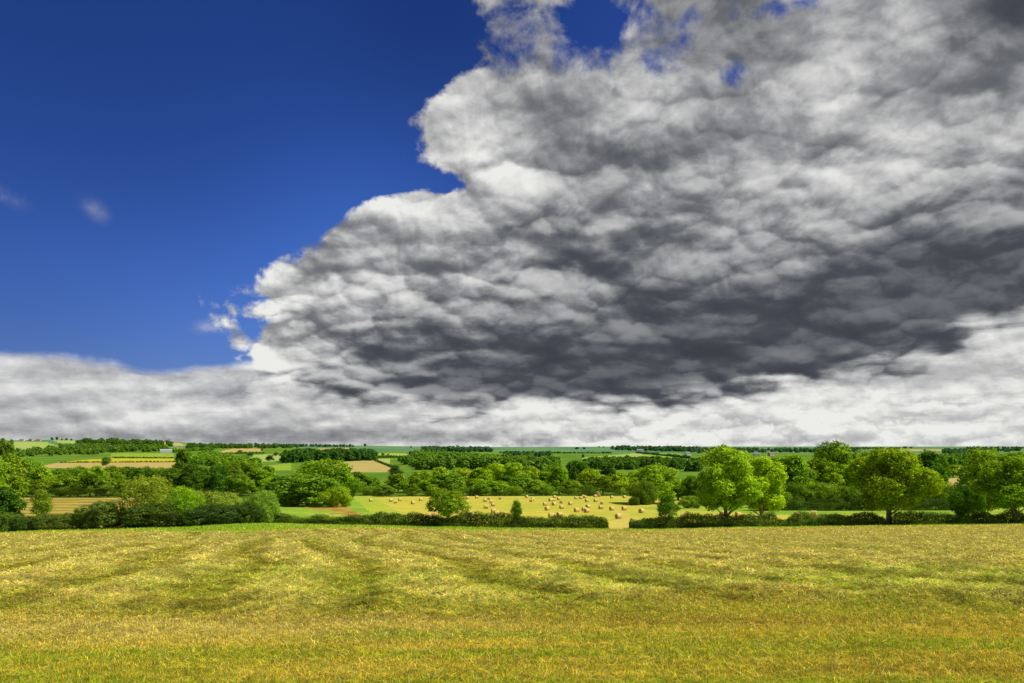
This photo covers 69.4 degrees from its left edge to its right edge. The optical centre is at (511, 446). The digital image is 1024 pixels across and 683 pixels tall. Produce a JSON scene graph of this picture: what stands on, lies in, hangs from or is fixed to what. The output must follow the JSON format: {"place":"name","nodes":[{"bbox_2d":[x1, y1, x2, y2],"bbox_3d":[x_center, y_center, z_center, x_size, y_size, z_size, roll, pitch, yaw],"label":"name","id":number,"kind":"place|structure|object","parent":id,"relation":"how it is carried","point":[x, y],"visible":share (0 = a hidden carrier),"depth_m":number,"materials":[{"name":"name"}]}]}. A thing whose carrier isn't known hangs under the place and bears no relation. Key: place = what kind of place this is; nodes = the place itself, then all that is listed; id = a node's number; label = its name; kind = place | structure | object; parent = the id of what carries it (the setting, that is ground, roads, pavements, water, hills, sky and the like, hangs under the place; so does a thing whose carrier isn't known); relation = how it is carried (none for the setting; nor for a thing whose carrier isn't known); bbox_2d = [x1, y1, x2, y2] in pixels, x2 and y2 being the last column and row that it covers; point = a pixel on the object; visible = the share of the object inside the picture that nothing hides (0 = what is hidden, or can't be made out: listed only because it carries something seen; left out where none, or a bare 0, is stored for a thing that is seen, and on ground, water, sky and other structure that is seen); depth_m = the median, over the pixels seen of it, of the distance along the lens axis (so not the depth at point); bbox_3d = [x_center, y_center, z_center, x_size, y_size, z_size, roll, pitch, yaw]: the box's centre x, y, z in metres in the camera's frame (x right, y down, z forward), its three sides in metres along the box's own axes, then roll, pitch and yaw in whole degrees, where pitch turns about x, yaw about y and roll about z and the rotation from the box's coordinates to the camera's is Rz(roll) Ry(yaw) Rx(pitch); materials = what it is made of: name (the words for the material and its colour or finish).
{"place":"outdoors","nodes":[
{"label":"outdoors","id":0,"kind":"place"},
{"bbox_2d":[13,441,56,449],"bbox_3d":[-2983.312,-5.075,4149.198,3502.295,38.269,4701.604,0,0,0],"label":"grass field","id":1,"kind":"structure","parent":0,"point":[27,444],"depth_m":2251.92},
{"bbox_2d":[19,497,140,528],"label":"stubble field","id":2,"kind":"structure","parent":0,"point":[62,505],"depth_m":245.92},
{"bbox_2d":[0,486,28,516],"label":"hawthorn tree","id":3,"kind":"object","parent":2,"relation":"on","point":[11,500],"visible":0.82,"depth_m":139.25,"materials":[{"name":"green plant"}]},
{"bbox_2d":[27,487,55,515],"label":"sapling","id":4,"kind":"object","parent":2,"relation":"on","point":[42,502],"visible":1,"depth_m":130.45,"materials":[{"name":"green plant"}]},
{"bbox_2d":[35,462,175,467],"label":"crop field","id":5,"kind":"structure","parent":0,"point":[124,464],"depth_m":1144.71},
{"bbox_2d":[67,458,173,461],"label":"crop field","id":6,"kind":"structure","parent":0,"point":[134,459],"depth_m":1389.99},
{"bbox_2d":[111,453,173,457],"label":"grass field","id":7,"kind":"structure","parent":0,"point":[139,455],"depth_m":1645.21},
{"bbox_2d":[279,499,376,524],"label":"grass field","id":8,"kind":"structure","parent":0,"point":[301,510],"depth_m":183.37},
{"bbox_2d":[242,489,280,522],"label":"hawthorn bush","id":9,"kind":"object","parent":8,"relation":"on","point":[267,501],"visible":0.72,"depth_m":130.10,"materials":[{"name":"green plant"}]},
{"bbox_2d":[270,489,306,506],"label":"willow bush","id":10,"kind":"object","parent":8,"relation":"on","point":[295,502],"visible":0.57,"depth_m":200.45,"materials":[{"name":"green plant"}]},
{"bbox_2d":[266,473,343,505],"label":"oak tree","id":11,"kind":"object","parent":8,"relation":"on","point":[309,485],"visible":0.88,"depth_m":201.29,"materials":[{"name":"green plant"}]},
{"bbox_2d":[292,458,354,503],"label":"oak tree","id":12,"kind":"object","parent":8,"relation":"on","point":[308,467],"visible":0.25,"depth_m":229.42,"materials":[{"name":"green plant"}]},
{"bbox_2d":[306,505,363,515],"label":"bracken patch","id":13,"kind":"object","parent":8,"relation":"on","point":[343,510],"visible":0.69,"depth_m":187.13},
{"bbox_2d":[317,485,352,506],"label":"willow bush","id":14,"kind":"object","parent":13,"relation":"on","point":[343,496],"visible":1,"depth_m":198.44,"materials":[{"name":"green plant"}]},
{"bbox_2d":[318,466,366,499],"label":"oak tree","id":15,"kind":"object","parent":8,"relation":"on","point":[341,475],"visible":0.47,"depth_m":216.53,"materials":[{"name":"green plant"}]},
{"bbox_2d":[324,461,390,471],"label":"crop field","id":16,"kind":"structure","parent":0,"point":[367,466],"depth_m":1042.76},
{"bbox_2d":[354,495,420,525],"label":"grass strip","id":17,"kind":"object","parent":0,"point":[375,506],"depth_m":219.43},
{"bbox_2d":[356,486,629,496],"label":"field hedge","id":18,"kind":"object","parent":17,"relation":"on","point":[535,493],"visible":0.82,"depth_m":346.21,"materials":[{"name":"green plant"}]},
{"bbox_2d":[0,523,1021,532],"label":"grass verge","id":19,"kind":"object","parent":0,"point":[291,528],"depth_m":113.36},
{"bbox_2d":[0,512,22,531],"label":"bramble bush","id":20,"kind":"object","parent":19,"relation":"on","point":[6,522],"visible":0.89,"depth_m":125.02,"materials":[{"name":"green plant"}]},
{"bbox_2d":[10,515,39,531],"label":"bramble bush","id":21,"kind":"object","parent":19,"relation":"on","point":[26,524],"visible":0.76,"depth_m":125.84,"materials":[{"name":"green plant"}]},
{"bbox_2d":[32,513,62,529],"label":"bramble bush","id":22,"kind":"object","parent":19,"relation":"on","point":[44,522],"visible":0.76,"depth_m":126.69,"materials":[{"name":"green plant"}]},
{"bbox_2d":[51,512,78,529],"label":"bramble bush","id":23,"kind":"object","parent":19,"relation":"on","point":[69,520],"visible":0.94,"depth_m":124.95,"materials":[{"name":"green plant"}]},
{"bbox_2d":[73,499,125,529],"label":"bramble bush","id":24,"kind":"object","parent":19,"relation":"on","point":[104,512],"visible":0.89,"depth_m":124.84,"materials":[{"name":"green plant"}]},
{"bbox_2d":[117,474,175,527],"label":"willow bush","id":25,"kind":"object","parent":19,"relation":"on","point":[142,492],"visible":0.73,"depth_m":126.08,"materials":[{"name":"green plant"}]},
{"bbox_2d":[119,501,189,527],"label":"hawthorn bush","id":26,"kind":"object","parent":19,"relation":"on","point":[143,513],"visible":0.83,"depth_m":123.29,"materials":[{"name":"green plant"}]},
{"bbox_2d":[163,485,205,526],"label":"hazel bush","id":27,"kind":"object","parent":19,"relation":"on","point":[179,495],"visible":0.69,"depth_m":126.04,"materials":[{"name":"green plant"}]},
{"bbox_2d":[179,503,242,525],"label":"hawthorn bush","id":28,"kind":"object","parent":19,"relation":"on","point":[210,516],"visible":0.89,"depth_m":123.81,"materials":[{"name":"green plant"}]},
{"bbox_2d":[229,502,265,523],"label":"hawthorn bush","id":29,"kind":"object","parent":19,"relation":"on","point":[245,510],"visible":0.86,"depth_m":126.52,"materials":[{"name":"green plant"}]},
{"bbox_2d":[0,524,1023,682],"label":"mown hay field","id":30,"kind":"structure","parent":0,"point":[525,551],"depth_m":19.19,"materials":[{"name":"plant"}]},
{"bbox_2d":[0,576,1023,682],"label":"stubble grass","id":31,"kind":"structure","parent":30,"relation":"on","point":[427,666],"depth_m":10.15,"materials":[{"name":"plant"}]},
{"bbox_2d":[0,522,1023,601],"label":"cut hay","id":32,"kind":"object","parent":30,"relation":"on","point":[839,574],"visible":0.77,"depth_m":25.04,"materials":[{"name":"yellow plant"}]},
{"bbox_2d":[0,0,1023,446],"label":"sky","id":33,"kind":"structure","parent":0,"point":[491,223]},
{"bbox_2d":[6,440,1023,453],"bbox_3d":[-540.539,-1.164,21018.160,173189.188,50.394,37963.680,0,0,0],"label":"distant hills","id":34,"kind":"structure","parent":0,"point":[495,449],"depth_m":2729.15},
{"bbox_2d":[75,438,173,446],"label":"hilltop wood","id":35,"kind":"object","parent":34,"relation":"on","point":[117,441],"visible":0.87,"depth_m":2246.34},
{"bbox_2d":[185,442,298,448],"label":"skyline wood","id":36,"kind":"object","parent":34,"relation":"on","point":[229,445],"visible":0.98,"depth_m":2267.54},
{"bbox_2d":[420,445,492,451],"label":"wood","id":37,"kind":"object","parent":34,"relation":"on","point":[470,448],"visible":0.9,"depth_m":2224.24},
{"bbox_2d":[610,445,700,451],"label":"wood","id":38,"kind":"object","parent":34,"relation":"on","point":[658,448],"visible":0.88,"depth_m":2642.64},
{"bbox_2d":[689,447,860,452],"bbox_3d":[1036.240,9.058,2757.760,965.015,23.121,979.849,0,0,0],"label":"wood","id":39,"kind":"object","parent":34,"relation":"on","point":[754,449],"visible":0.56,"depth_m":2547.32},
{"bbox_2d":[941,447,1020,453],"bbox_3d":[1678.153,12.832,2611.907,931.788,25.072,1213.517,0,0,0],"label":"wood","id":40,"kind":"object","parent":34,"relation":"on","point":[954,450],"visible":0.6,"depth_m":2797.99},
{"bbox_2d":[19,448,1021,530],"bbox_3d":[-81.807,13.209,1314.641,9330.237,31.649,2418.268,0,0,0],"label":"ground","id":41,"kind":"structure","parent":0,"point":[407,469],"depth_m":1389.34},
{"bbox_2d":[0,452,29,496],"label":"woodland tree","id":42,"kind":"object","parent":41,"relation":"on","point":[17,483],"visible":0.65,"depth_m":261.39,"materials":[{"name":"green plant"}]},
{"bbox_2d":[20,457,43,479],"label":"woodland tree","id":43,"kind":"object","parent":41,"relation":"on","point":[30,464],"visible":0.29,"depth_m":298.33,"materials":[{"name":"green plant"}]},
{"bbox_2d":[34,477,61,495],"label":"woodland tree","id":44,"kind":"object","parent":41,"relation":"on","point":[45,483],"visible":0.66,"depth_m":289.99,"materials":[{"name":"green plant"}]},
{"bbox_2d":[14,445,108,456],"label":"hedgerow wood","id":45,"kind":"object","parent":41,"relation":"on","point":[51,450],"visible":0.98,"depth_m":1717.99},
{"bbox_2d":[52,475,83,495],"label":"woodland tree","id":46,"kind":"object","parent":41,"relation":"on","point":[65,482],"visible":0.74,"depth_m":289.50,"materials":[{"name":"green plant"}]},
{"bbox_2d":[71,473,101,495],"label":"woodland tree","id":47,"kind":"object","parent":41,"relation":"on","point":[90,481],"visible":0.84,"depth_m":289.95,"materials":[{"name":"green plant"}]},
{"bbox_2d":[77,464,109,494],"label":"woodland tree","id":48,"kind":"object","parent":41,"relation":"on","point":[99,470],"visible":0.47,"depth_m":302.75,"materials":[{"name":"green plant"}]},
{"bbox_2d":[93,477,119,496],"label":"woodland tree","id":49,"kind":"object","parent":41,"relation":"on","point":[108,482],"visible":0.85,"depth_m":289.31,"materials":[{"name":"green plant"}]},
{"bbox_2d":[57,443,169,452],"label":"hanger wood","id":50,"kind":"object","parent":41,"relation":"on","point":[146,447],"visible":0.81,"depth_m":1847.79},
{"bbox_2d":[102,465,125,495],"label":"woodland tree","id":51,"kind":"object","parent":41,"relation":"on","point":[115,472],"visible":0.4,"depth_m":308.45,"materials":[{"name":"green plant"}]},
{"bbox_2d":[23,485,256,498],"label":"field hedge","id":52,"kind":"object","parent":41,"relation":"on","point":[114,495],"visible":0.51,"depth_m":285.40,"materials":[{"name":"green plant"}]},
{"bbox_2d":[126,465,157,492],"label":"woodland tree","id":53,"kind":"object","parent":41,"relation":"on","point":[144,471],"visible":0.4,"depth_m":313.33,"materials":[{"name":"green plant"}]},
{"bbox_2d":[158,467,185,492],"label":"woodland tree","id":54,"kind":"object","parent":41,"relation":"on","point":[173,473],"visible":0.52,"depth_m":312.52,"materials":[{"name":"green plant"}]},
{"bbox_2d":[174,448,190,472],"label":"woodland tree","id":55,"kind":"object","parent":41,"relation":"on","point":[182,458],"visible":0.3,"depth_m":327.93,"materials":[{"name":"green plant"}]},
{"bbox_2d":[178,463,209,491],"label":"woodland tree","id":56,"kind":"object","parent":41,"relation":"on","point":[193,476],"visible":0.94,"depth_m":309.60,"materials":[{"name":"green plant"}]},
{"bbox_2d":[178,491,240,523],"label":"hazel bush","id":57,"kind":"object","parent":41,"relation":"on","point":[217,497],"visible":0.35,"depth_m":132.77,"materials":[{"name":"green plant"}]},
{"bbox_2d":[203,463,231,493],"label":"woodland tree","id":58,"kind":"object","parent":41,"relation":"on","point":[217,477],"visible":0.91,"depth_m":322.32,"materials":[{"name":"green plant"}]},
{"bbox_2d":[188,450,264,466],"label":"valley wood","id":59,"kind":"object","parent":41,"relation":"on","point":[209,458],"visible":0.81,"depth_m":1147.28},
{"bbox_2d":[225,473,255,495],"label":"woodland tree","id":60,"kind":"object","parent":41,"relation":"on","point":[242,483],"visible":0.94,"depth_m":315.62,"materials":[{"name":"green plant"}]},
{"bbox_2d":[250,469,271,491],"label":"woodland tree","id":61,"kind":"object","parent":41,"relation":"on","point":[262,477],"visible":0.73,"depth_m":327.83,"materials":[{"name":"green plant"}]},
{"bbox_2d":[279,447,378,462],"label":"conifer plantation","id":62,"kind":"object","parent":41,"relation":"on","point":[310,454],"visible":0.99,"depth_m":1339.88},
{"bbox_2d":[383,473,410,492],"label":"belt tree","id":63,"kind":"object","parent":41,"relation":"on","point":[399,481],"visible":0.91,"depth_m":382.46,"materials":[{"name":"green plant"}]},
{"bbox_2d":[405,470,432,492],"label":"belt tree","id":64,"kind":"object","parent":41,"relation":"on","point":[416,478],"visible":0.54,"depth_m":386.62,"materials":[{"name":"green plant"}]},
{"bbox_2d":[439,472,466,493],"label":"belt tree","id":65,"kind":"object","parent":41,"relation":"on","point":[455,481],"visible":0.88,"depth_m":348.97,"materials":[{"name":"green plant"}]},
{"bbox_2d":[463,467,492,482],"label":"belt tree","id":66,"kind":"object","parent":41,"relation":"on","point":[480,474],"visible":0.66,"depth_m":417.24,"materials":[{"name":"green plant"}]},
{"bbox_2d":[400,452,560,470],"bbox_3d":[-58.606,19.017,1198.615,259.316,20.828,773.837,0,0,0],"label":"valley wood","id":67,"kind":"object","parent":41,"relation":"on","point":[449,461],"visible":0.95,"depth_m":883.25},
{"bbox_2d":[471,480,496,494],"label":"belt tree","id":68,"kind":"object","parent":41,"relation":"on","point":[484,485],"visible":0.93,"depth_m":348.84,"materials":[{"name":"green plant"}]},
{"bbox_2d":[497,462,527,479],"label":"belt tree","id":69,"kind":"object","parent":41,"relation":"on","point":[510,468],"visible":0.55,"depth_m":421.97,"materials":[{"name":"green plant"}]},
{"bbox_2d":[522,479,544,495],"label":"belt tree","id":70,"kind":"object","parent":41,"relation":"on","point":[534,485],"visible":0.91,"depth_m":349.07,"materials":[{"name":"green plant"}]},
{"bbox_2d":[546,466,568,494],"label":"belt tree","id":71,"kind":"object","parent":41,"relation":"on","point":[557,476],"visible":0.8,"depth_m":363.48,"materials":[{"name":"green plant"}]},
{"bbox_2d":[557,480,583,494],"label":"belt tree","id":72,"kind":"object","parent":41,"relation":"on","point":[569,484],"visible":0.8,"depth_m":352.51,"materials":[{"name":"green plant"}]},
{"bbox_2d":[565,460,588,480],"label":"belt tree","id":73,"kind":"object","parent":41,"relation":"on","point":[575,467],"visible":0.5,"depth_m":446.67,"materials":[{"name":"green plant"}]},
{"bbox_2d":[577,468,603,485],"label":"belt tree","id":74,"kind":"object","parent":41,"relation":"on","point":[583,477],"visible":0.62,"depth_m":368.74,"materials":[{"name":"green plant"}]},
{"bbox_2d":[585,475,621,492],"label":"belt tree","id":75,"kind":"object","parent":41,"relation":"on","point":[602,483],"visible":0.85,"depth_m":354.60,"materials":[{"name":"green plant"}]},
{"bbox_2d":[612,472,631,494],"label":"belt tree","id":76,"kind":"object","parent":41,"relation":"on","point":[619,478],"visible":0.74,"depth_m":357.10,"materials":[{"name":"green plant"}]},
{"bbox_2d":[585,454,703,471],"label":"valley wood","id":77,"kind":"object","parent":41,"relation":"on","point":[627,461],"visible":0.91,"depth_m":883.91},
{"bbox_2d":[677,475,696,496],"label":"belt tree","id":78,"kind":"object","parent":41,"relation":"on","point":[685,489],"visible":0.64,"depth_m":288.39,"materials":[{"name":"green plant"}]},
{"bbox_2d":[812,440,855,462],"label":"tree","id":79,"kind":"object","parent":41,"relation":"on","point":[824,451],"visible":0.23,"depth_m":288.08,"materials":[{"name":"green plant"}]},
{"bbox_2d":[826,448,852,474],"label":"tree","id":80,"kind":"object","parent":41,"relation":"on","point":[841,456],"visible":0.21,"depth_m":259.62,"materials":[{"name":"green plant"}]},
{"bbox_2d":[917,449,947,482],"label":"tree","id":81,"kind":"object","parent":41,"relation":"on","point":[928,459],"visible":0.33,"depth_m":297.35,"materials":[{"name":"green plant"}]},
{"bbox_2d":[938,452,968,465],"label":"valley wood","id":82,"kind":"object","parent":41,"relation":"on","point":[955,458],"visible":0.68,"depth_m":1039.24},
{"bbox_2d":[608,507,640,529],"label":"track","id":83,"kind":"structure","parent":0,"point":[623,522],"depth_m":148.50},
{"bbox_2d":[354,496,1019,528],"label":"bale field","id":84,"kind":"structure","parent":0,"point":[535,507],"depth_m":235.03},
{"bbox_2d":[262,510,608,527],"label":"clipped hedge","id":85,"kind":"object","parent":84,"relation":"on","point":[510,520],"visible":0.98,"depth_m":130.78,"materials":[{"name":"green plant"}]},
{"bbox_2d":[425,488,471,518],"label":"tree","id":86,"kind":"object","parent":84,"relation":"on","point":[446,504],"visible":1,"depth_m":130.37,"materials":[{"name":"green plant"}]},
{"bbox_2d":[628,480,659,504],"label":"elder bush","id":87,"kind":"object","parent":84,"relation":"on","point":[650,492],"visible":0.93,"depth_m":247.83,"materials":[{"name":"green plant"}]},
{"bbox_2d":[626,463,680,502],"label":"maple tree","id":88,"kind":"object","parent":84,"relation":"on","point":[663,477],"visible":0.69,"depth_m":258.72,"materials":[{"name":"green plant"}]},
{"bbox_2d":[653,493,680,526],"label":"hawthorn tree","id":89,"kind":"object","parent":84,"relation":"on","point":[666,505],"visible":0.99,"depth_m":130.36,"materials":[{"name":"green plant"}]},
{"bbox_2d":[629,510,777,528],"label":"clipped hedge","id":90,"kind":"object","parent":84,"relation":"on","point":[707,520],"visible":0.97,"depth_m":130.81,"materials":[{"name":"green plant"}]},
{"bbox_2d":[695,444,767,521],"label":"ash tree","id":91,"kind":"object","parent":84,"relation":"on","point":[729,483],"visible":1,"depth_m":131.43,"materials":[{"name":"green plant"}]},
{"bbox_2d":[744,453,788,514],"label":"ash tree","id":92,"kind":"object","parent":84,"relation":"on","point":[768,473],"visible":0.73,"depth_m":134.77,"materials":[{"name":"green plant"}]},
{"bbox_2d":[777,510,886,526],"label":"clipped hedge","id":93,"kind":"object","parent":84,"relation":"on","point":[864,518],"visible":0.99,"depth_m":130.82,"materials":[{"name":"green plant"}]},
{"bbox_2d":[844,446,945,523],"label":"oak tree","id":94,"kind":"object","parent":84,"relation":"on","point":[889,479],"visible":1,"depth_m":129.31,"materials":[{"name":"green plant"}]},
{"bbox_2d":[889,508,1023,524],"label":"clipped hedge","id":95,"kind":"object","parent":84,"relation":"on","point":[976,517],"visible":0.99,"depth_m":130.51,"materials":[{"name":"green plant"}]},
{"bbox_2d":[946,482,987,515],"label":"hawthorn tree","id":96,"kind":"object","parent":84,"relation":"on","point":[958,505],"visible":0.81,"depth_m":148.69,"materials":[{"name":"green plant"}]},
{"bbox_2d":[950,446,1002,512],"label":"round tree","id":97,"kind":"object","parent":84,"relation":"on","point":[970,468],"visible":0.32,"depth_m":159.21,"materials":[{"name":"green plant"}]},
{"bbox_2d":[967,450,1023,522],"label":"oak tree","id":98,"kind":"object","parent":84,"relation":"on","point":[1003,486],"visible":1,"depth_m":129.01,"materials":[{"name":"green plant"}]},
{"bbox_2d":[639,505,1023,514],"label":"grass strip","id":99,"kind":"object","parent":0,"point":[744,509],"depth_m":197.22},
{"bbox_2d":[677,495,700,507],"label":"elder bush","id":100,"kind":"object","parent":99,"relation":"on","point":[687,501],"visible":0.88,"depth_m":223.08,"materials":[{"name":"green plant"}]},
{"bbox_2d":[775,454,817,491],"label":"tree","id":101,"kind":"object","parent":99,"relation":"on","point":[798,471],"visible":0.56,"depth_m":227.74,"materials":[{"name":"green plant"}]},
{"bbox_2d":[782,483,820,509],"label":"thorn bush","id":102,"kind":"object","parent":99,"relation":"on","point":[796,490],"visible":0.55,"depth_m":209.16,"materials":[{"name":"green plant"}]},
{"bbox_2d":[802,482,842,509],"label":"thorn bush","id":103,"kind":"object","parent":99,"relation":"on","point":[825,491],"visible":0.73,"depth_m":207.65,"materials":[{"name":"green plant"}]},
{"bbox_2d":[806,457,846,500],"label":"tree","id":104,"kind":"object","parent":99,"relation":"on","point":[826,472],"visible":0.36,"depth_m":232.95,"materials":[{"name":"green plant"}]},
{"bbox_2d":[831,484,863,509],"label":"thorn bush","id":105,"kind":"object","parent":99,"relation":"on","point":[848,493],"visible":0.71,"depth_m":205.37,"materials":[{"name":"green plant"}]},
{"bbox_2d":[762,495,950,510],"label":"field hedge","id":106,"kind":"object","parent":99,"relation":"on","point":[838,507],"visible":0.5,"depth_m":202.03,"materials":[{"name":"green plant"}]},
{"bbox_2d":[925,482,954,509],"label":"thorn bush","id":107,"kind":"object","parent":99,"relation":"on","point":[946,490],"visible":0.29,"depth_m":208.15,"materials":[{"name":"green plant"}]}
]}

